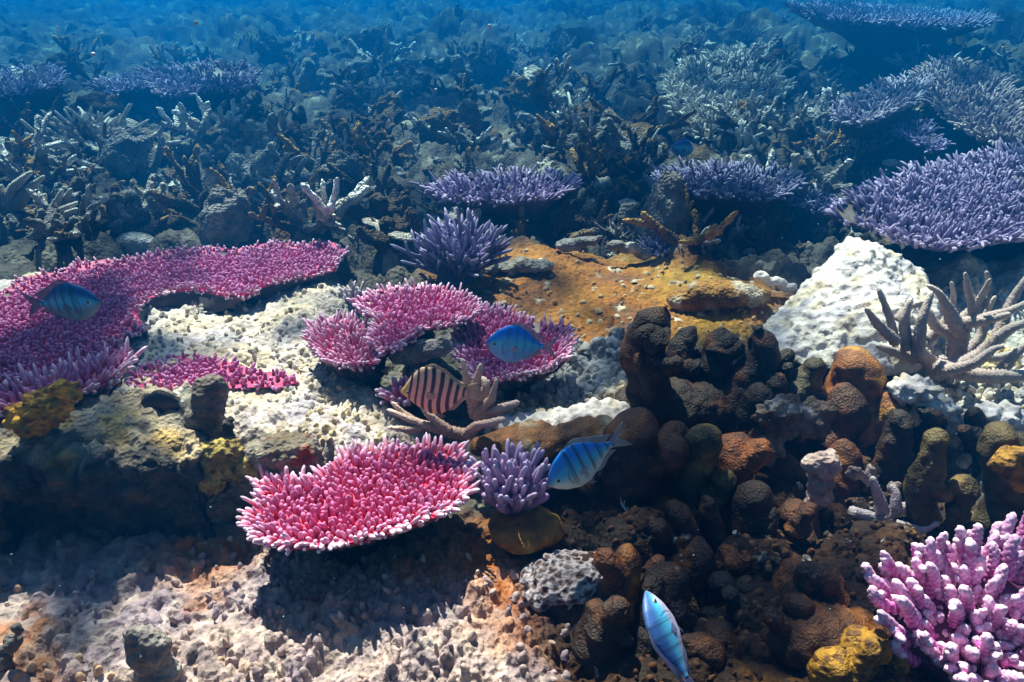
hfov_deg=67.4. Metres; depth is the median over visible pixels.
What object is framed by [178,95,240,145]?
coral fragment
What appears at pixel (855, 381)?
column coral
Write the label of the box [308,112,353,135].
coral nodule
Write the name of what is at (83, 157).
coral fragment
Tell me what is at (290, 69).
coral fragment
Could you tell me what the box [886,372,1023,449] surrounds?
rubble stone
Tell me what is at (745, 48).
coral fragment
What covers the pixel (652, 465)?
column coral
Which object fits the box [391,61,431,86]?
coral nodule
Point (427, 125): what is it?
coral fragment
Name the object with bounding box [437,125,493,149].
coral fragment
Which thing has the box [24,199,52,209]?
coral fragment
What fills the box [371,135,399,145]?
coral shard
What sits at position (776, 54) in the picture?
coral nodule
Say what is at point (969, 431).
column coral
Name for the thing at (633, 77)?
coral fragment
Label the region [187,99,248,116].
coral fragment
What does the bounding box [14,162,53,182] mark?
coral nodule
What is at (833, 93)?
coral fragment
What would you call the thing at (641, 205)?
coral fragment
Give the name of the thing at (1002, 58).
coral fragment
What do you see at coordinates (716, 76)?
coral nodule
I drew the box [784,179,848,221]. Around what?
coral fragment
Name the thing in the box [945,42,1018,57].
coral fragment
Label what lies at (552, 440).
orange sponge
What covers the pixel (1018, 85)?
coral fragment
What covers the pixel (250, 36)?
branching coral
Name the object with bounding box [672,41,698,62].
coral nodule
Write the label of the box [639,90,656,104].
coral fragment
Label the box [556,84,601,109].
coral fragment
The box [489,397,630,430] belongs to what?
pale stone
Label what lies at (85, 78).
coral fragment
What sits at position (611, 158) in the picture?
coral nodule
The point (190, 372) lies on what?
table coral
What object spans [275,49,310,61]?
coral fragment
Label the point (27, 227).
coral fragment
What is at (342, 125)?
coral nodule
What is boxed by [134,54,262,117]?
plate coral
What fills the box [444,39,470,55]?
coral fragment
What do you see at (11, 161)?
coral nodule
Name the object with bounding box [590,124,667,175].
coral fragment
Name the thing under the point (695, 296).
coral boulder
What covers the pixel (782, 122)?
coral fragment
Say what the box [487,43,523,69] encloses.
coral nodule
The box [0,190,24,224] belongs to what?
coral spike
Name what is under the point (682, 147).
damselfish
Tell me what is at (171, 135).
coral fragment
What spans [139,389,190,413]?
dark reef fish
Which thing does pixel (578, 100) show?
branching coral
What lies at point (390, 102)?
coral spike
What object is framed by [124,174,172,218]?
coral
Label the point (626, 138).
branching coral
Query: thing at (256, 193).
coral fragment
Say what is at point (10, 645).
dark stone
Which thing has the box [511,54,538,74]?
coral nodule
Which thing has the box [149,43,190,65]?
coral fragment
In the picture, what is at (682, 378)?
column coral
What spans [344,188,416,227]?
coral nodule
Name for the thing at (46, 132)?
coral fragment
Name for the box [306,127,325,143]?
coral nodule
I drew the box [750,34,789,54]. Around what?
coral nodule
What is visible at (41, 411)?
yellow sponge
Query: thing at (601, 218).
coral fragment
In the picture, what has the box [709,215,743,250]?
coral fragment
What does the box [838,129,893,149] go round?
coral fragment
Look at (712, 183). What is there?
plate coral
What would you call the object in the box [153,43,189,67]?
coral fragment
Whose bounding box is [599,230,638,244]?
coral fragment
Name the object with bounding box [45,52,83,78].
coral nodule
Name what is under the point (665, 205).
rock
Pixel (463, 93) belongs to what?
coral fragment
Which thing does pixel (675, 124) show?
coral fragment
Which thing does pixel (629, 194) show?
coral fragment
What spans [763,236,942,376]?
pale boulder
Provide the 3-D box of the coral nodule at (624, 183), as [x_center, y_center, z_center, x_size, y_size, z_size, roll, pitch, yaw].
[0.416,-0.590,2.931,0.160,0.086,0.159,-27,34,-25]
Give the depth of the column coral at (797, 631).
1.03 m
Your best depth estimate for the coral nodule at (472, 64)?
5.38 m
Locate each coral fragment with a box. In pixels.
[0,62,44,88]
[0,92,62,133]
[0,116,32,137]
[0,143,88,187]
[2,112,64,159]
[5,130,32,157]
[15,202,79,231]
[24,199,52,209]
[25,156,67,183]
[25,183,107,241]
[25,204,111,235]
[34,175,55,204]
[44,128,69,141]
[46,138,104,167]
[51,25,108,59]
[51,122,110,169]
[58,123,108,159]
[60,157,93,178]
[61,163,124,193]
[62,50,106,83]
[73,121,86,139]
[75,121,182,176]
[78,155,90,167]
[93,122,156,142]
[94,77,133,113]
[132,83,173,124]
[147,126,180,148]
[148,143,255,212]
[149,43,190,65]
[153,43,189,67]
[153,187,240,225]
[156,102,242,136]
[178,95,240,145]
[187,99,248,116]
[189,177,250,201]
[195,97,246,126]
[210,167,317,214]
[214,171,259,203]
[216,136,320,185]
[224,144,302,187]
[233,173,263,205]
[244,176,310,227]
[248,195,341,234]
[251,225,260,236]
[253,192,307,201]
[268,152,294,183]
[268,178,349,234]
[271,176,369,235]
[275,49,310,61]
[277,133,367,172]
[280,55,304,78]
[309,128,346,164]
[313,130,391,197]
[319,117,380,154]
[324,62,369,86]
[328,112,365,134]
[330,71,403,109]
[330,83,376,115]
[338,119,395,144]
[341,117,413,161]
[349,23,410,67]
[350,104,371,123]
[360,62,396,81]
[363,53,388,70]
[366,40,415,65]
[404,112,430,130]
[428,69,474,92]
[437,107,464,124]
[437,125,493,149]
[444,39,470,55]
[453,72,534,108]
[471,39,507,62]
[482,43,514,75]
[508,108,586,146]
[510,185,595,237]
[521,32,576,65]
[523,53,571,95]
[527,183,614,227]
[541,108,596,154]
[548,92,587,112]
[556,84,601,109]
[563,74,609,101]
[570,142,637,182]
[573,68,627,95]
[589,95,696,133]
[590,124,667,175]
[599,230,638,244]
[608,47,676,85]
[611,151,641,176]
[622,156,648,179]
[622,184,738,246]
[624,171,650,198]
[637,197,645,215]
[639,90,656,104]
[643,159,704,191]
[671,43,723,61]
[692,207,720,245]
[694,42,767,67]
[705,96,780,135]
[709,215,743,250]
[727,67,738,76]
[733,41,791,68]
[745,148,853,210]
[746,89,782,119]
[764,91,819,139]
[775,44,798,57]
[778,129,849,159]
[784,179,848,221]
[792,49,836,71]
[805,93,887,150]
[809,72,841,90]
[821,82,839,111]
[827,73,919,108]
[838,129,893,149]
[869,67,915,83]
[883,39,962,78]
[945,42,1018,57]
[945,48,984,61]
[992,46,1010,66]
[1015,82,1023,99]
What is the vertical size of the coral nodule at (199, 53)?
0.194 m
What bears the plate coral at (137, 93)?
on the seabed
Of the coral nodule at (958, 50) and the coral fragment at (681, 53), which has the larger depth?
the coral fragment at (681, 53)
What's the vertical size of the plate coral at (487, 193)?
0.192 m
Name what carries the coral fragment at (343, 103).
on the seabed
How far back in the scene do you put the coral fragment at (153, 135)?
3.02 m
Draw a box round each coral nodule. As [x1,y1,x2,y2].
[0,64,44,72]
[0,99,23,121]
[0,153,27,176]
[0,212,26,233]
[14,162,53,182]
[23,208,89,243]
[44,92,128,134]
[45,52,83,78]
[49,148,77,167]
[61,150,85,181]
[95,197,150,232]
[96,127,167,188]
[104,194,141,233]
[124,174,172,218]
[125,121,145,134]
[171,136,194,154]
[188,44,214,62]
[209,137,244,169]
[225,141,293,178]
[233,172,256,189]
[246,108,286,153]
[255,29,293,61]
[281,178,294,190]
[293,31,314,52]
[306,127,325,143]
[306,178,341,207]
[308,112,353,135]
[335,85,373,103]
[338,121,394,154]
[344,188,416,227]
[347,56,372,82]
[355,107,403,135]
[356,206,421,253]
[358,29,396,52]
[384,74,422,93]
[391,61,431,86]
[451,40,494,79]
[455,125,490,147]
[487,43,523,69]
[499,69,544,105]
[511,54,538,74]
[514,65,568,108]
[519,117,560,146]
[544,107,569,129]
[546,42,571,53]
[565,109,632,160]
[570,101,626,127]
[583,151,619,181]
[608,170,643,198]
[617,151,647,173]
[646,93,682,125]
[651,82,666,95]
[670,38,694,58]
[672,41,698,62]
[711,72,755,81]
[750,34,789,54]
[757,48,801,81]
[783,92,790,101]
[794,108,814,140]
[902,51,937,69]
[917,103,931,117]
[922,47,962,66]
[1011,69,1023,83]
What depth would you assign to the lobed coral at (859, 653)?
0.97 m
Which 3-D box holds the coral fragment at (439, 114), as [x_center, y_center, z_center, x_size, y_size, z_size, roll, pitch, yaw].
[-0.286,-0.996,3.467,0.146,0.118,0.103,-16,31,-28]
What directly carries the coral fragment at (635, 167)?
on the seabed
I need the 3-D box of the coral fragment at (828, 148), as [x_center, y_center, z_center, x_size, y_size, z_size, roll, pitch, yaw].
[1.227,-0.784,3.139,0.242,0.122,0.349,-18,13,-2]
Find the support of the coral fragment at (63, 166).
on the seabed
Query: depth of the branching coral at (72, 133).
3.07 m
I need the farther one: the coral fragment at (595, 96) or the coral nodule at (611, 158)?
the coral fragment at (595, 96)
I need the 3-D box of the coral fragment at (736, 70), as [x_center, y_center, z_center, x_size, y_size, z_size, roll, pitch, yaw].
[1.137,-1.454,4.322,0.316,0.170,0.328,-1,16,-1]
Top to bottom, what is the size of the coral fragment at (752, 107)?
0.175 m
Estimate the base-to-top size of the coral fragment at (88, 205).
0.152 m
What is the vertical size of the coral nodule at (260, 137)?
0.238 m
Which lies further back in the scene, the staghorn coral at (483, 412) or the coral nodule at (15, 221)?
the coral nodule at (15, 221)
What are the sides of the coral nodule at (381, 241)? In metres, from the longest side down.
0.188 x 0.128 x 0.119 m
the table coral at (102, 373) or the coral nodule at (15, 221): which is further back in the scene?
the coral nodule at (15, 221)
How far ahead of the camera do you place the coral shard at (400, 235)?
2.10 m
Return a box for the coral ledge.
[0,385,236,552]
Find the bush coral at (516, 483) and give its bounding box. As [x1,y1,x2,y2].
[463,438,551,515]
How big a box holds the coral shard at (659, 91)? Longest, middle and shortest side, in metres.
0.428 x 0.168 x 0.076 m
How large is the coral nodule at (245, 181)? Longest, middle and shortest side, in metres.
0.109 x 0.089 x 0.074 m
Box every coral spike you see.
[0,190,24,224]
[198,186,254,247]
[254,83,274,94]
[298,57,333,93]
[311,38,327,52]
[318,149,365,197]
[371,91,405,122]
[416,108,471,144]
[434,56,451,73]
[455,98,492,136]
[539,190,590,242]
[591,190,619,225]
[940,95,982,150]
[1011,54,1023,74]
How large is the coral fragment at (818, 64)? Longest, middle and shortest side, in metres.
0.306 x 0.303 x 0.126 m
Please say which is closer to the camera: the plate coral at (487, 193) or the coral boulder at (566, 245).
the coral boulder at (566, 245)
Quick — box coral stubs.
[0,249,1023,681]
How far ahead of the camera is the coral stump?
1.22 m
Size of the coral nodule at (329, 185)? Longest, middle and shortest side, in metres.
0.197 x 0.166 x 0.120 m
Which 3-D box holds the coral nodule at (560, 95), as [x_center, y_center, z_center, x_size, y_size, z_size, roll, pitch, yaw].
[0.172,-1.377,4.150,0.371,0.207,0.182,16,31,31]
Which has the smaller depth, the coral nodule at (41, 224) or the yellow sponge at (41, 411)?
the yellow sponge at (41, 411)
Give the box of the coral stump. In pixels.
[183,373,229,437]
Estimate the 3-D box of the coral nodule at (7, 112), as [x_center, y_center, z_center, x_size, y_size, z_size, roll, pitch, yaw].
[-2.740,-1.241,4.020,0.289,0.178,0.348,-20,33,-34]
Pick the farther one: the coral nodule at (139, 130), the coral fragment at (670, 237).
the coral nodule at (139, 130)
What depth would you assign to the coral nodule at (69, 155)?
2.93 m
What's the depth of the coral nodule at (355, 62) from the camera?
5.47 m
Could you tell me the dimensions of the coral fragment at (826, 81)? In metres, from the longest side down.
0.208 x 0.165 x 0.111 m
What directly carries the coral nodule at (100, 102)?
on the seabed
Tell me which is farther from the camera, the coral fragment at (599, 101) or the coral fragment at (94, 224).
the coral fragment at (599, 101)
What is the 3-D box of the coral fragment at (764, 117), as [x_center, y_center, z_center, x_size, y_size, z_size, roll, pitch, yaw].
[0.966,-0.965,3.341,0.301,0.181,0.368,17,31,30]
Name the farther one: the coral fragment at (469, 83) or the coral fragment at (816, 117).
the coral fragment at (469, 83)
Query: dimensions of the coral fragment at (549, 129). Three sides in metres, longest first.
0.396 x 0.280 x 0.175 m
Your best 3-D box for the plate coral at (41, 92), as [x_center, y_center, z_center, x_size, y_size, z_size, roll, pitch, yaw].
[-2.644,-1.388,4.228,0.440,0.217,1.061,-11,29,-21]
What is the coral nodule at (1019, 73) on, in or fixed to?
on the seabed
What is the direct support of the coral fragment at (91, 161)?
on the seabed
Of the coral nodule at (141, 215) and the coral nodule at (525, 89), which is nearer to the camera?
the coral nodule at (141, 215)
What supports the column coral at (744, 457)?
on the ground
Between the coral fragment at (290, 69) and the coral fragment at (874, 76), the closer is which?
the coral fragment at (874, 76)
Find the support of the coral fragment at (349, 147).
on the seabed
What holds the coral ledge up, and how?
on the seabed
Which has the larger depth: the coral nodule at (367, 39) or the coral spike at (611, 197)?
the coral nodule at (367, 39)
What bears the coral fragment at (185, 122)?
on the seabed
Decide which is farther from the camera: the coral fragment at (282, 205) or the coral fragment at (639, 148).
the coral fragment at (639, 148)
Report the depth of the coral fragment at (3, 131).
3.50 m
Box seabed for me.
[0,0,1023,681]
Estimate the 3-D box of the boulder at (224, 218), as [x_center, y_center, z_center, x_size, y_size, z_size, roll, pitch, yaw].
[-0.833,-0.313,2.262,0.174,0.277,0.153,0,23,-30]
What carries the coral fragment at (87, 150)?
on the seabed
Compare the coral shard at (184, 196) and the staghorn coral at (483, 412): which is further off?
the coral shard at (184, 196)
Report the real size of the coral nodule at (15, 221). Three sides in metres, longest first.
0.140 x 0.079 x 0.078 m
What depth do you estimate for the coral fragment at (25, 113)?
3.51 m
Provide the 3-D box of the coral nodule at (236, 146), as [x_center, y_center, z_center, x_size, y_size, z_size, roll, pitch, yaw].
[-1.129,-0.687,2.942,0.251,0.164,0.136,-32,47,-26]
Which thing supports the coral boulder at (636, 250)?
on the seabed
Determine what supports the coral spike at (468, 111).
on the seabed
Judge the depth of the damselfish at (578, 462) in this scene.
1.08 m
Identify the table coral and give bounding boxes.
[0,238,349,383]
[0,336,147,421]
[125,351,299,391]
[236,432,481,567]
[299,309,387,392]
[346,277,487,356]
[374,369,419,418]
[449,301,579,400]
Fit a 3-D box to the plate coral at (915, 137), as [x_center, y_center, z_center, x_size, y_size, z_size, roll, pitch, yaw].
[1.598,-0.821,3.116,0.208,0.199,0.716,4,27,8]
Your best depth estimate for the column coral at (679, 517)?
1.20 m
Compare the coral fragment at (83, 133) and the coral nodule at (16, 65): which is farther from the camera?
the coral nodule at (16, 65)
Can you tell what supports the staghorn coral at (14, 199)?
on the seabed
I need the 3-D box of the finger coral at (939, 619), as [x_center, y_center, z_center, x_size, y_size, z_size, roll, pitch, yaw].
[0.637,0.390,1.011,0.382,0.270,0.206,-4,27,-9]
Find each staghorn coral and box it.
[0,171,77,217]
[387,358,519,440]
[847,476,940,534]
[864,270,1023,383]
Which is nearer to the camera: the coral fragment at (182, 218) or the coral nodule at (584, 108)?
the coral fragment at (182, 218)
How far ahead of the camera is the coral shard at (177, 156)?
3.08 m
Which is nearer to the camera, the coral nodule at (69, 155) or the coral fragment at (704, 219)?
the coral fragment at (704, 219)
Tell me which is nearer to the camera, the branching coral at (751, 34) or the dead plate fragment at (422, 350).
the dead plate fragment at (422, 350)
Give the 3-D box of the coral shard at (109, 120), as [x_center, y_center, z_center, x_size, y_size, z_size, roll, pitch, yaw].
[-1.757,-0.953,3.349,0.294,0.047,0.120,19,46,5]
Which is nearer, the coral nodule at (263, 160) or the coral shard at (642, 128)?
the coral nodule at (263, 160)
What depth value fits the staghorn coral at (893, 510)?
1.25 m
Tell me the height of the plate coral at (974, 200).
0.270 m
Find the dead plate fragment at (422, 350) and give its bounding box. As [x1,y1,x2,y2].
[387,335,452,364]
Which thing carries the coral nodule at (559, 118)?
on the seabed
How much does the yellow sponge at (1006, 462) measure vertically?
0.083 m
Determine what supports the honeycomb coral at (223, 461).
on the coral mound
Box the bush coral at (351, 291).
[338,281,367,306]
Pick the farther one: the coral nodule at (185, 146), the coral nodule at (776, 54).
the coral nodule at (776, 54)
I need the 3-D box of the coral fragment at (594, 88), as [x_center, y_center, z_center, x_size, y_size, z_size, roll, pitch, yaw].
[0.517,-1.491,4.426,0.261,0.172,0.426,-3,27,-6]
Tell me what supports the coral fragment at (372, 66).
on the seabed
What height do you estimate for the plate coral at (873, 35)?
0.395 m
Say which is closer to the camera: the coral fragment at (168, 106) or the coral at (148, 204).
the coral at (148, 204)
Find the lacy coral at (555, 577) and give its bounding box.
[519,549,602,612]
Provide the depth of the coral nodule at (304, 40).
6.55 m
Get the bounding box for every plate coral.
[0,59,70,107]
[83,67,163,118]
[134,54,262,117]
[409,164,582,226]
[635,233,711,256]
[650,155,809,221]
[782,0,1004,70]
[786,185,846,241]
[824,137,1023,252]
[828,70,937,152]
[881,110,955,163]
[907,53,1023,155]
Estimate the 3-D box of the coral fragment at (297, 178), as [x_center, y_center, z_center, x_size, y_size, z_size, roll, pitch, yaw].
[-0.913,-0.641,2.941,0.417,0.179,0.360,18,30,25]
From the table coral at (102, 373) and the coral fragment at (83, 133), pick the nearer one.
the table coral at (102, 373)
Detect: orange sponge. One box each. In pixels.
[470,415,612,460]
[488,505,564,554]
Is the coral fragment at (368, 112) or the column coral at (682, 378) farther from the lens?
the coral fragment at (368, 112)
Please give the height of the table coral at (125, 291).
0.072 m
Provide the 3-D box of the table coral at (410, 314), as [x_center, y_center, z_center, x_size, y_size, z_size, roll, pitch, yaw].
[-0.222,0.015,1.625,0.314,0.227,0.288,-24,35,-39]
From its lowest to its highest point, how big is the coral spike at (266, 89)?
0.128 m
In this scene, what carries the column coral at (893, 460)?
on the seabed
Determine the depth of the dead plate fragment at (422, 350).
1.48 m
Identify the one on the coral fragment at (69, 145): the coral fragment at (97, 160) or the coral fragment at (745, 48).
the coral fragment at (97, 160)
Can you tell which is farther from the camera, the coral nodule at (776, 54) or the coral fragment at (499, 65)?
the coral fragment at (499, 65)
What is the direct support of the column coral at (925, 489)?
on the seabed
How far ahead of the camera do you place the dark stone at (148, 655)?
0.97 m
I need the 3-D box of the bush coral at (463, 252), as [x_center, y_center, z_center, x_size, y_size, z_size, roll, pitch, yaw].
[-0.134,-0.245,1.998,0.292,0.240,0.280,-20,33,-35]
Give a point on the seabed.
(406, 644)
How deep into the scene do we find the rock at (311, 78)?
4.91 m
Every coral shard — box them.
[0,137,14,142]
[0,170,39,185]
[77,111,141,127]
[82,140,98,152]
[131,213,179,236]
[132,135,188,160]
[174,191,212,199]
[362,218,414,241]
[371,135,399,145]
[428,107,437,116]
[618,121,652,141]
[619,198,642,209]
[655,81,666,95]
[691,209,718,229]
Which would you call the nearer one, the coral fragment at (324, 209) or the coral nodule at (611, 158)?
the coral fragment at (324, 209)
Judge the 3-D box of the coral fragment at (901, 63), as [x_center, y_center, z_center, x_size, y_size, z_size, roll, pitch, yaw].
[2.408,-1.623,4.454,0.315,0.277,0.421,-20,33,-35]
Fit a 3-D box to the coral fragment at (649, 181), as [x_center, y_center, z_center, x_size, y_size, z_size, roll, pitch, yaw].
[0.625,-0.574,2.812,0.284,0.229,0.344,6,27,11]
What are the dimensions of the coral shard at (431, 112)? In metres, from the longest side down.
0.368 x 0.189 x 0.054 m
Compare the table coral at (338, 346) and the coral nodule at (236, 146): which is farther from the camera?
the coral nodule at (236, 146)
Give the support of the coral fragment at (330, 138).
on the seabed
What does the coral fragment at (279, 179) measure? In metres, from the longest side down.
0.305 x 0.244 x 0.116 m
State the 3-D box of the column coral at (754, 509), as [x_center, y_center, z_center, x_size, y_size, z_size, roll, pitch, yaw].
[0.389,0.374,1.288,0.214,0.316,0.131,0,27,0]
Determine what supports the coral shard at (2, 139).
on the seabed
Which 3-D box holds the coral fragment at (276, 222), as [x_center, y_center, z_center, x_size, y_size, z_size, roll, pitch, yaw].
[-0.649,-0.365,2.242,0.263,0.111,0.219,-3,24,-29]
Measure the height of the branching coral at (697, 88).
0.311 m
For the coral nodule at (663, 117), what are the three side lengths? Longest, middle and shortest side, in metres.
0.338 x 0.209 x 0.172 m
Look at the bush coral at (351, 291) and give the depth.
1.91 m
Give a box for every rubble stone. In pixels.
[748,393,837,468]
[800,448,842,509]
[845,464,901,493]
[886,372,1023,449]
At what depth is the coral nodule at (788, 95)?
4.01 m
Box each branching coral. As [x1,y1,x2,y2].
[20,103,148,151]
[233,32,258,42]
[379,53,395,66]
[520,52,554,73]
[552,92,588,121]
[619,127,664,144]
[659,40,797,143]
[682,30,706,43]
[735,122,763,147]
[736,22,770,41]
[830,133,891,165]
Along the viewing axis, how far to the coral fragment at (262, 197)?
2.62 m
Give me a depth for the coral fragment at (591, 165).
2.94 m
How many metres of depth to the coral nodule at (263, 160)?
2.91 m
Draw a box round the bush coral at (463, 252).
[390,206,513,288]
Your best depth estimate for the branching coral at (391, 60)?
5.56 m
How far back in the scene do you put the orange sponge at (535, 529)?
1.19 m
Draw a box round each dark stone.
[0,623,23,671]
[122,624,182,681]
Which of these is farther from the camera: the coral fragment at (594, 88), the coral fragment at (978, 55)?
the coral fragment at (978, 55)
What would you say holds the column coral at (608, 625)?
on the ground
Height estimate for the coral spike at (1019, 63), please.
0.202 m
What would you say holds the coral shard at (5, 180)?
on the seabed
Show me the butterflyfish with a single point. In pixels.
(434, 389)
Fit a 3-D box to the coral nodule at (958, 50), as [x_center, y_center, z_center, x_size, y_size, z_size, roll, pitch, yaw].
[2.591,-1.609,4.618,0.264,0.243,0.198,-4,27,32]
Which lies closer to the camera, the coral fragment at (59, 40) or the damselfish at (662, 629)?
the damselfish at (662, 629)
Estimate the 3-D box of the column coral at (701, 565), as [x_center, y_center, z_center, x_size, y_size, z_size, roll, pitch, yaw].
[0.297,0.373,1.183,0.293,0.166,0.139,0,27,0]
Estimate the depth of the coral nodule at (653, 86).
4.32 m
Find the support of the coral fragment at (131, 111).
on the seabed
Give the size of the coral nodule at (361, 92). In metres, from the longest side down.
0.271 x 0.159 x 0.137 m
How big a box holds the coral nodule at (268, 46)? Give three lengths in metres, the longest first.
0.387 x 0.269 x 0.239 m
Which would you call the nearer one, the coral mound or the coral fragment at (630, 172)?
the coral mound
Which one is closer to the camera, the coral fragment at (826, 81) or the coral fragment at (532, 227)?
the coral fragment at (532, 227)
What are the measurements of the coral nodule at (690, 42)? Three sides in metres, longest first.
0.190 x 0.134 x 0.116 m
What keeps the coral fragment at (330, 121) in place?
on the seabed
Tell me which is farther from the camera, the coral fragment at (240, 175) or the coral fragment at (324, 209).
the coral fragment at (240, 175)
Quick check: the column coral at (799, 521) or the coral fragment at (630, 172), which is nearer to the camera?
the column coral at (799, 521)
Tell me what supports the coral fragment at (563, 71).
on the seabed
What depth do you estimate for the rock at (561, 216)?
2.46 m
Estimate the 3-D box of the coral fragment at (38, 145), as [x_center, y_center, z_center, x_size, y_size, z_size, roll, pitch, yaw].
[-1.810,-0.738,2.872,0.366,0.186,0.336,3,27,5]
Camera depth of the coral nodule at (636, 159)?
2.97 m
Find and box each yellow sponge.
[1,378,83,437]
[987,445,1023,492]
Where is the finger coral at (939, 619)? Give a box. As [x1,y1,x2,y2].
[861,512,1023,681]
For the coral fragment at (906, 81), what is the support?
on the seabed
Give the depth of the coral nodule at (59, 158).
2.94 m
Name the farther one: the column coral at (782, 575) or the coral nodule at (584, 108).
the coral nodule at (584, 108)
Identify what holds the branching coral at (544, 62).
on the seabed
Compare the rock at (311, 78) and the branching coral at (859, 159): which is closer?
the branching coral at (859, 159)
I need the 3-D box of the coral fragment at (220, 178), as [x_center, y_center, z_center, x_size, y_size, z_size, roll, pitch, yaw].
[-0.725,-0.470,2.405,0.403,0.174,0.216,-24,35,-39]
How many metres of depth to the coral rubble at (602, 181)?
3.15 m
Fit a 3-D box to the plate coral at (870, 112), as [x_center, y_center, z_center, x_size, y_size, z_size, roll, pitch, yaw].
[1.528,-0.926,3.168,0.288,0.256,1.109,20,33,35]
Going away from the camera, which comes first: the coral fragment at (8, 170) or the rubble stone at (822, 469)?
the rubble stone at (822, 469)
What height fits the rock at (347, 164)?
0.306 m
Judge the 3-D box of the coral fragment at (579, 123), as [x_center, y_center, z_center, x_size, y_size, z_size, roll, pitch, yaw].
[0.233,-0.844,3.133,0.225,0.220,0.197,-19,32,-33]
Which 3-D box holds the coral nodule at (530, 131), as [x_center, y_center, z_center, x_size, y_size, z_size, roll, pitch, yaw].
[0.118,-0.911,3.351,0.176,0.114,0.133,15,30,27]
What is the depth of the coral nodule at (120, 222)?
2.27 m
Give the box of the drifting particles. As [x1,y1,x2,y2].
[1,2,1011,667]
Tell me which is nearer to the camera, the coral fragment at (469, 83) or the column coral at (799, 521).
the column coral at (799, 521)
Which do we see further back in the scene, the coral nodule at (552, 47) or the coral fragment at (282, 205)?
the coral nodule at (552, 47)
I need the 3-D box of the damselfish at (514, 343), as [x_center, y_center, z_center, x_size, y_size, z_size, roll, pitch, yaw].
[0.018,0.006,1.255,0.121,0.079,0.020,0,27,0]
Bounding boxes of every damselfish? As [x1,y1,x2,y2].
[18,279,100,324]
[486,322,559,365]
[547,421,631,488]
[642,590,693,681]
[664,137,692,158]
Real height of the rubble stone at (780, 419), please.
0.136 m
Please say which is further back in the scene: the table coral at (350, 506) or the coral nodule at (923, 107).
the coral nodule at (923, 107)
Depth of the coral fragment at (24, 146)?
2.83 m
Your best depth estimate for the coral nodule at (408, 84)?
4.38 m
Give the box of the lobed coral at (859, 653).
[806,625,909,681]
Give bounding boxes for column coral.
[571,542,756,677]
[575,407,736,528]
[615,303,744,433]
[636,499,701,561]
[645,536,750,605]
[680,560,891,673]
[699,480,779,549]
[719,431,872,525]
[722,324,827,446]
[755,552,892,639]
[779,498,824,549]
[817,346,915,452]
[872,406,950,486]
[902,421,1023,543]
[956,407,989,478]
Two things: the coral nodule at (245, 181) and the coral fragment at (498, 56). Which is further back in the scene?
the coral fragment at (498, 56)
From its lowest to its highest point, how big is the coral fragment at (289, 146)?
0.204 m
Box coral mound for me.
[205,429,326,522]
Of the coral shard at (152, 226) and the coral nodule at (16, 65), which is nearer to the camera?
the coral shard at (152, 226)
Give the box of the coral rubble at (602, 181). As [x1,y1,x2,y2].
[0,3,1023,566]
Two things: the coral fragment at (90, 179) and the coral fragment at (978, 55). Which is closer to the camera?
the coral fragment at (90, 179)
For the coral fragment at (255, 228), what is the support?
on the seabed
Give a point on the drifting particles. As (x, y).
(195, 22)
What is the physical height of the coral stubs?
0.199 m
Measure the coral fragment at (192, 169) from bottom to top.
0.243 m
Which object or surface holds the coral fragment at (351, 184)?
on the seabed
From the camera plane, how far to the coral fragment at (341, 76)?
4.56 m
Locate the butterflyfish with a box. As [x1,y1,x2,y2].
[401,364,481,417]
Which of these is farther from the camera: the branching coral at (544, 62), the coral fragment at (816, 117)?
the branching coral at (544, 62)
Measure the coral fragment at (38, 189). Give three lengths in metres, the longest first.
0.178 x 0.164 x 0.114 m
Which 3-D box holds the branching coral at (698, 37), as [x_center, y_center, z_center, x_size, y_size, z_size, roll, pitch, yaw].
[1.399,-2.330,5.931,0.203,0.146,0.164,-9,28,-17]
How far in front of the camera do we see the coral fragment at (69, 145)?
2.90 m
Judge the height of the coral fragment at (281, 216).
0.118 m
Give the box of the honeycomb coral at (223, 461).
[197,436,257,496]
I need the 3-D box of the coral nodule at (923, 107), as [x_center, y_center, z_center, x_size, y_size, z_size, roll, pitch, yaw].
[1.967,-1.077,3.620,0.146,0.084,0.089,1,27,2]
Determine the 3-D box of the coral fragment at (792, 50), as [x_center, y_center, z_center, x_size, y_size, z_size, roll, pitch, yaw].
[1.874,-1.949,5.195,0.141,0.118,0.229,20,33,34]
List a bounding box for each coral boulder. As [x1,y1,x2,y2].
[115,231,153,256]
[475,256,553,277]
[555,235,601,252]
[607,240,651,261]
[666,279,770,313]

